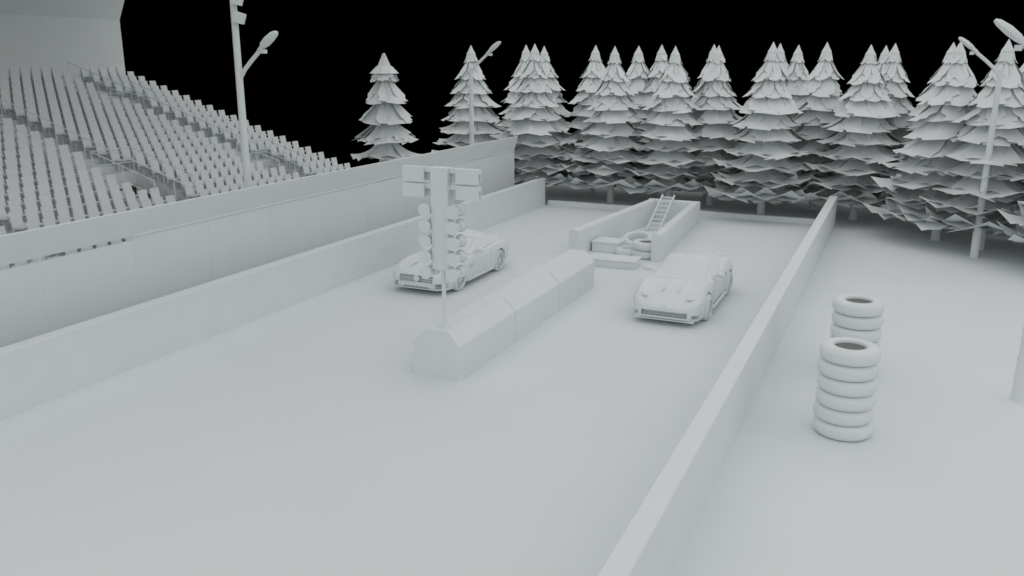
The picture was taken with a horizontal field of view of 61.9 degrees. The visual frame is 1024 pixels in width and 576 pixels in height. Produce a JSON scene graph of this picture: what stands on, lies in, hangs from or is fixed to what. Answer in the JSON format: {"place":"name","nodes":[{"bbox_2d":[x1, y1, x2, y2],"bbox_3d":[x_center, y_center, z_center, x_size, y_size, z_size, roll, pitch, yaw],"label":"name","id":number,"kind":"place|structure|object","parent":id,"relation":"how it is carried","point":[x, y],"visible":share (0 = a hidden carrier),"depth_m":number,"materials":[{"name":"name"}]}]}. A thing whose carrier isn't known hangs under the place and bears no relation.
{"place":"outdoors","nodes":[
{"label":"outdoors","id":0,"kind":"place"},
{"bbox_2d":[0,184,1023,575],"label":"ground","id":1,"kind":"structure","parent":0,"point":[330,432],"depth_m":14.96,"materials":[{"name":"ceramic"}]},
{"bbox_2d":[0,0,373,269],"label":"grandstand","id":2,"kind":"object","parent":1,"relation":"on","point":[88,129],"visible":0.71,"depth_m":30.36,"materials":[{"name":"ceramic"}]},
{"bbox_2d":[230,0,277,187],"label":"street lamp","id":3,"kind":"object","parent":1,"relation":"on","point":[237,17],"visible":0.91,"depth_m":22.42,"materials":[{"name":"ceramic"}]},
{"bbox_2d":[0,136,517,347],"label":"spectator fence","id":4,"kind":"object","parent":1,"relation":"on","point":[173,247],"visible":0.73,"depth_m":21.11,"materials":[{"name":"ceramic"}]},
{"bbox_2d":[0,178,544,420],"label":"track wall","id":5,"kind":"structure","parent":1,"relation":"on","point":[43,369],"depth_m":20.00,"materials":[{"name":"ceramic"}]},
{"bbox_2d":[351,53,419,181],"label":"pine tree","id":6,"kind":"object","parent":1,"relation":"on","point":[385,116],"visible":0.74,"depth_m":35.48,"materials":[{"name":"ceramic"}]},
{"bbox_2d":[393,229,508,290],"bbox_3d":[-1.765,-1.002,25.880,2.260,1.360,4.540,7,16,24],"label":"sports car","id":7,"kind":"object","parent":1,"relation":"on","point":[485,251],"visible":0.61,"depth_m":25.13,"materials":[{"name":"ceramic"}]},
{"bbox_2d":[414,296,514,380],"bbox_3d":[-0.986,1.043,18.875,1.090,1.070,2.776,7,16,24],"label":"concrete barrier","id":8,"kind":"object","parent":1,"relation":"on","point":[475,335],"visible":0.99,"depth_m":17.97,"materials":[{"name":"concrete"}]},
{"bbox_2d":[402,165,481,327],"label":"drag race starting lights","id":9,"kind":"object","parent":8,"relation":"on","point":[441,189],"visible":1,"depth_m":17.09,"materials":[{"name":"ceramic"}]},
{"bbox_2d":[431,46,526,180],"bbox_3d":[-1.816,-7.614,39.702,4.804,7.091,4.762,-7,16,-25],"label":"pine tree","id":10,"kind":"object","parent":1,"relation":"on","point":[485,116],"visible":0.56,"depth_m":38.91,"materials":[{"name":"plant"}]},
{"bbox_2d":[469,41,500,160],"bbox_3d":[-1.122,-6.430,35.039,1.465,7.114,0.380,7,16,24],"label":"street lamp","id":11,"kind":"object","parent":1,"relation":"on","point":[494,46],"visible":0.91,"depth_m":34.81,"materials":[{"name":"metal"}]},
{"bbox_2d":[486,270,558,341],"bbox_3d":[0.171,0.384,21.338,1.090,1.070,2.776,7,16,24],"label":"concrete barrier","id":12,"kind":"object","parent":1,"relation":"on","point":[531,297],"visible":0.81,"depth_m":21.01,"materials":[{"name":"concrete"}]},
{"bbox_2d":[490,45,562,159],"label":"pine tree","id":13,"kind":"object","parent":1,"relation":"on","point":[514,84],"visible":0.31,"depth_m":42.04,"materials":[{"name":"ceramic"}]},
{"bbox_2d":[496,44,583,186],"bbox_3d":[1.177,-7.671,39.781,4.672,7.162,4.608,1,15,5],"label":"pine tree","id":14,"kind":"object","parent":1,"relation":"on","point":[534,114],"visible":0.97,"depth_m":38.95,"materials":[{"name":"ceramic"}]},
{"bbox_2d":[540,46,575,186],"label":"pine tree","id":15,"kind":"object","parent":1,"relation":"on","point":[554,86],"visible":0.28,"depth_m":42.64,"materials":[{"name":"ceramic"}]},
{"bbox_2d":[533,249,594,310],"bbox_3d":[1.329,-0.275,23.801,1.090,1.070,2.776,7,16,24],"label":"concrete barrier","id":16,"kind":"object","parent":1,"relation":"on","point":[571,271],"visible":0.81,"depth_m":23.48,"materials":[{"name":"concrete"}]},
{"bbox_2d":[553,45,605,191],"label":"pine tree","id":17,"kind":"object","parent":1,"relation":"on","point":[588,87],"visible":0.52,"depth_m":41.05,"materials":[{"name":"plant"}]},
{"bbox_2d":[555,47,650,202],"bbox_3d":[4.479,-7.303,38.645,4.690,7.036,4.626,-10,18,-32],"label":"pine tree","id":18,"kind":"object","parent":1,"relation":"on","point":[612,142],"visible":0.95,"depth_m":37.95,"materials":[{"name":"plant"}]},
{"bbox_2d":[591,236,625,253],"bbox_3d":[3.356,-1.490,29.600,0.990,0.380,0.790,8,17,26],"label":"storage box","id":19,"kind":"object","parent":1,"relation":"on","point":[605,244],"visible":0.94,"depth_m":29.35,"materials":[{"name":"ceramic"}]},
{"bbox_2d":[590,253,641,269],"bbox_3d":[3.293,-0.865,27.495,1.590,0.260,0.840,6,16,21],"label":"storage box","id":20,"kind":"object","parent":1,"relation":"on","point":[617,261],"visible":0.8,"depth_m":27.21,"materials":[{"name":"ceramic"}]},
{"bbox_2d":[569,198,699,261],"bbox_3d":[4.920,-2.281,31.551,3.089,0.900,7.774,7,16,24],"label":"concrete enclosure","id":21,"kind":"object","parent":1,"relation":"on","point":[682,218],"visible":0.97,"depth_m":31.19,"materials":[{"name":"concrete"}]},
{"bbox_2d":[625,46,649,164],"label":"pine tree","id":22,"kind":"object","parent":1,"relation":"on","point":[637,73],"visible":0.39,"depth_m":40.53,"materials":[{"name":"ceramic"}]},
{"bbox_2d":[632,239,651,258],"bbox_3d":[4.519,-1.313,28.623,1.001,0.543,1.002,7,16,24],"label":"tyre stack","id":23,"kind":"object","parent":1,"relation":"on","point":[641,248],"visible":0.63,"depth_m":28.25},
{"bbox_2d":[621,231,652,245],"bbox_3d":[4.539,-1.742,30.789,1.200,0.484,1.184,7,16,24],"label":"tyre","id":24,"kind":"object","parent":23,"relation":"on","point":[629,236],"visible":0.56,"depth_m":30.98,"materials":[{"name":"rubber"}]},
{"bbox_2d":[629,45,668,194],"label":"pine tree","id":25,"kind":"object","parent":1,"relation":"on","point":[658,67],"visible":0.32,"depth_m":40.21,"materials":[{"name":"plant"}]},
{"bbox_2d":[646,194,674,230],"bbox_3d":[5.886,-2.979,33.755,0.540,1.132,2.288,7,16,24],"label":"ladder","id":26,"kind":"object","parent":1,"relation":"on","point":[657,209],"visible":0.93,"depth_m":33.70,"materials":[{"name":"ceramic"}]},
{"bbox_2d":[609,46,715,199],"bbox_3d":[7.001,-7.075,37.812,4.724,7.026,4.683,-11,19,-37],"label":"pine tree","id":27,"kind":"object","parent":1,"relation":"on","point":[670,132],"visible":0.97,"depth_m":36.97,"materials":[{"name":"plant"}]},
{"bbox_2d":[548,200,815,223],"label":"kerb","id":28,"kind":"structure","parent":1,"relation":"on","point":[702,213],"depth_m":35.84,"materials":[{"name":"ceramic"}]},
{"bbox_2d":[633,251,732,323],"bbox_3d":[4.686,-0.187,23.077,2.240,1.235,4.500,7,16,24],"label":"sports car","id":29,"kind":"object","parent":1,"relation":"on","point":[689,287],"visible":1,"depth_m":21.96,"materials":[{"name":"ceramic"}]},
{"bbox_2d":[679,46,742,205],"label":"pine tree","id":30,"kind":"object","parent":1,"relation":"on","point":[716,103],"visible":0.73,"depth_m":37.16,"materials":[{"name":"ceramic"}]},
{"bbox_2d":[685,44,742,197],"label":"pine tree","id":31,"kind":"object","parent":1,"relation":"on","point":[708,61],"visible":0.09,"depth_m":39.50,"materials":[{"name":"plant"}]},
{"bbox_2d":[598,196,837,575],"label":"track wall","id":32,"kind":"structure","parent":1,"relation":"on","point":[654,538],"depth_m":12.86,"materials":[{"name":"ceramic"}]},
{"bbox_2d":[737,43,789,201],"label":"pine tree","id":33,"kind":"object","parent":1,"relation":"on","point":[783,63],"visible":0.09,"depth_m":38.02,"materials":[{"name":"ceramic"}]},
{"bbox_2d":[704,42,825,214],"bbox_3d":[10.645,-6.434,35.173,5.019,7.152,4.734,11,18,35],"label":"pine tree","id":34,"kind":"object","parent":1,"relation":"on","point":[769,171],"visible":0.99,"depth_m":34.59,"materials":[{"name":"ceramic"}]},
{"bbox_2d":[782,45,808,202],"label":"pine tree","id":35,"kind":"object","parent":1,"relation":"on","point":[798,72],"visible":0.24,"depth_m":37.73,"materials":[{"name":"ceramic"}]},
{"bbox_2d":[785,42,843,209],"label":"pine tree","id":36,"kind":"object","parent":1,"relation":"on","point":[818,103],"visible":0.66,"depth_m":35.94,"materials":[{"name":"ceramic"}]},
{"bbox_2d":[813,337,880,441],"bbox_3d":[5.867,1.766,15.000,1.023,1.635,1.014,7,16,24],"label":"tyre stack","id":37,"kind":"object","parent":1,"relation":"on","point":[844,403],"visible":1,"depth_m":14.66,"materials":[{"name":"rubber"}]},
{"bbox_2d":[793,44,907,219],"bbox_3d":[14.261,-6.152,34.353,5.107,7.030,4.817,10,18,32],"label":"pine tree","id":38,"kind":"object","parent":1,"relation":"on","point":[862,126],"visible":0.92,"depth_m":33.73,"materials":[{"name":"plant"}]},
{"bbox_2d":[829,294,884,347],"bbox_3d":[7.145,1.024,17.777,1.016,1.635,1.019,7,16,24],"label":"tyre stack","id":39,"kind":"object","parent":1,"relation":"on","point":[858,316],"visible":0.55,"depth_m":17.31,"materials":[{"name":"rubber"}]},
{"bbox_2d":[865,45,907,207],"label":"pine tree","id":40,"kind":"object","parent":1,"relation":"on","point":[884,55],"visible":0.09,"depth_m":36.34,"materials":[{"name":"ceramic"}]},
{"bbox_2d":[873,43,914,213],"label":"pine tree","id":41,"kind":"object","parent":1,"relation":"on","point":[896,89],"visible":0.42,"depth_m":34.81,"materials":[{"name":"ceramic"}]},
{"bbox_2d":[878,42,955,197],"bbox_3d":[16.925,-6.013,33.705,5.404,7.097,4.929,-11,18,-35],"label":"pine tree","id":42,"kind":"object","parent":1,"relation":"on","point":[924,95],"visible":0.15,"depth_m":33.20,"materials":[{"name":"plant"}]},
{"bbox_2d":[863,42,1000,240],"bbox_3d":[15.803,-5.159,30.547,5.170,7.079,4.877,-11,19,-36],"label":"pine tree","id":43,"kind":"object","parent":1,"relation":"on","point":[951,98],"visible":0.7,"depth_m":29.91,"materials":[{"name":"plant"}]},
{"bbox_2d":[897,39,1023,249],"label":"pine tree","id":44,"kind":"object","parent":1,"relation":"on","point":[1004,190],"visible":0.88,"depth_m":28.24,"materials":[{"name":"plant"}]},
{"bbox_2d":[958,37,1003,257],"bbox_3d":[14.972,-4.542,27.980,1.465,7.114,0.380,7,16,24],"label":"street lamp","id":45,"kind":"object","parent":1,"relation":"on","point":[975,243],"visible":1,"depth_m":27.64,"materials":[{"name":"metal"}]},
{"bbox_2d":[991,166,1023,233],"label":"pine tree","id":46,"kind":"object","parent":1,"relation":"on","point":[1011,207],"visible":0.09,"depth_m":28.26,"materials":[{"name":"ceramic"}]},
{"bbox_2d":[993,18,1023,402],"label":"street lamp","id":47,"kind":"object","parent":1,"relation":"on","point":[1015,35],"visible":1,"depth_m":16.32,"materials":[{"name":"metal"}]},
{"bbox_2d":[997,201,1023,242],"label":"pine tree","id":48,"kind":"object","parent":1,"relation":"on","point":[1018,234],"visible":1,"depth_m":26.73,"materials":[{"name":"plant"}]},
{"bbox_2d":[1017,64,1023,181],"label":"pine tree","id":49,"kind":"object","parent":1,"relation":"on","point":[1022,71],"visible":0.03,"depth_m":32.30,"materials":[{"name":"ceramic"}]},
{"bbox_2d":[120,0,1023,191],"label":"sky","id":50,"kind":"structure","parent":0,"point":[311,87],"materials":[{"name":"black"}]},
{"bbox_2d":[615,245,632,255],"bbox_3d":[3.928,-1.263,29.023,0.840,0.240,0.840,7,16,24],"label":"tyre","id":51,"kind":"object","parent":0,"point":[624,250],"visible":0.76,"depth_m":28.75,"materials":[{"name":"ceramic"}]}
]}

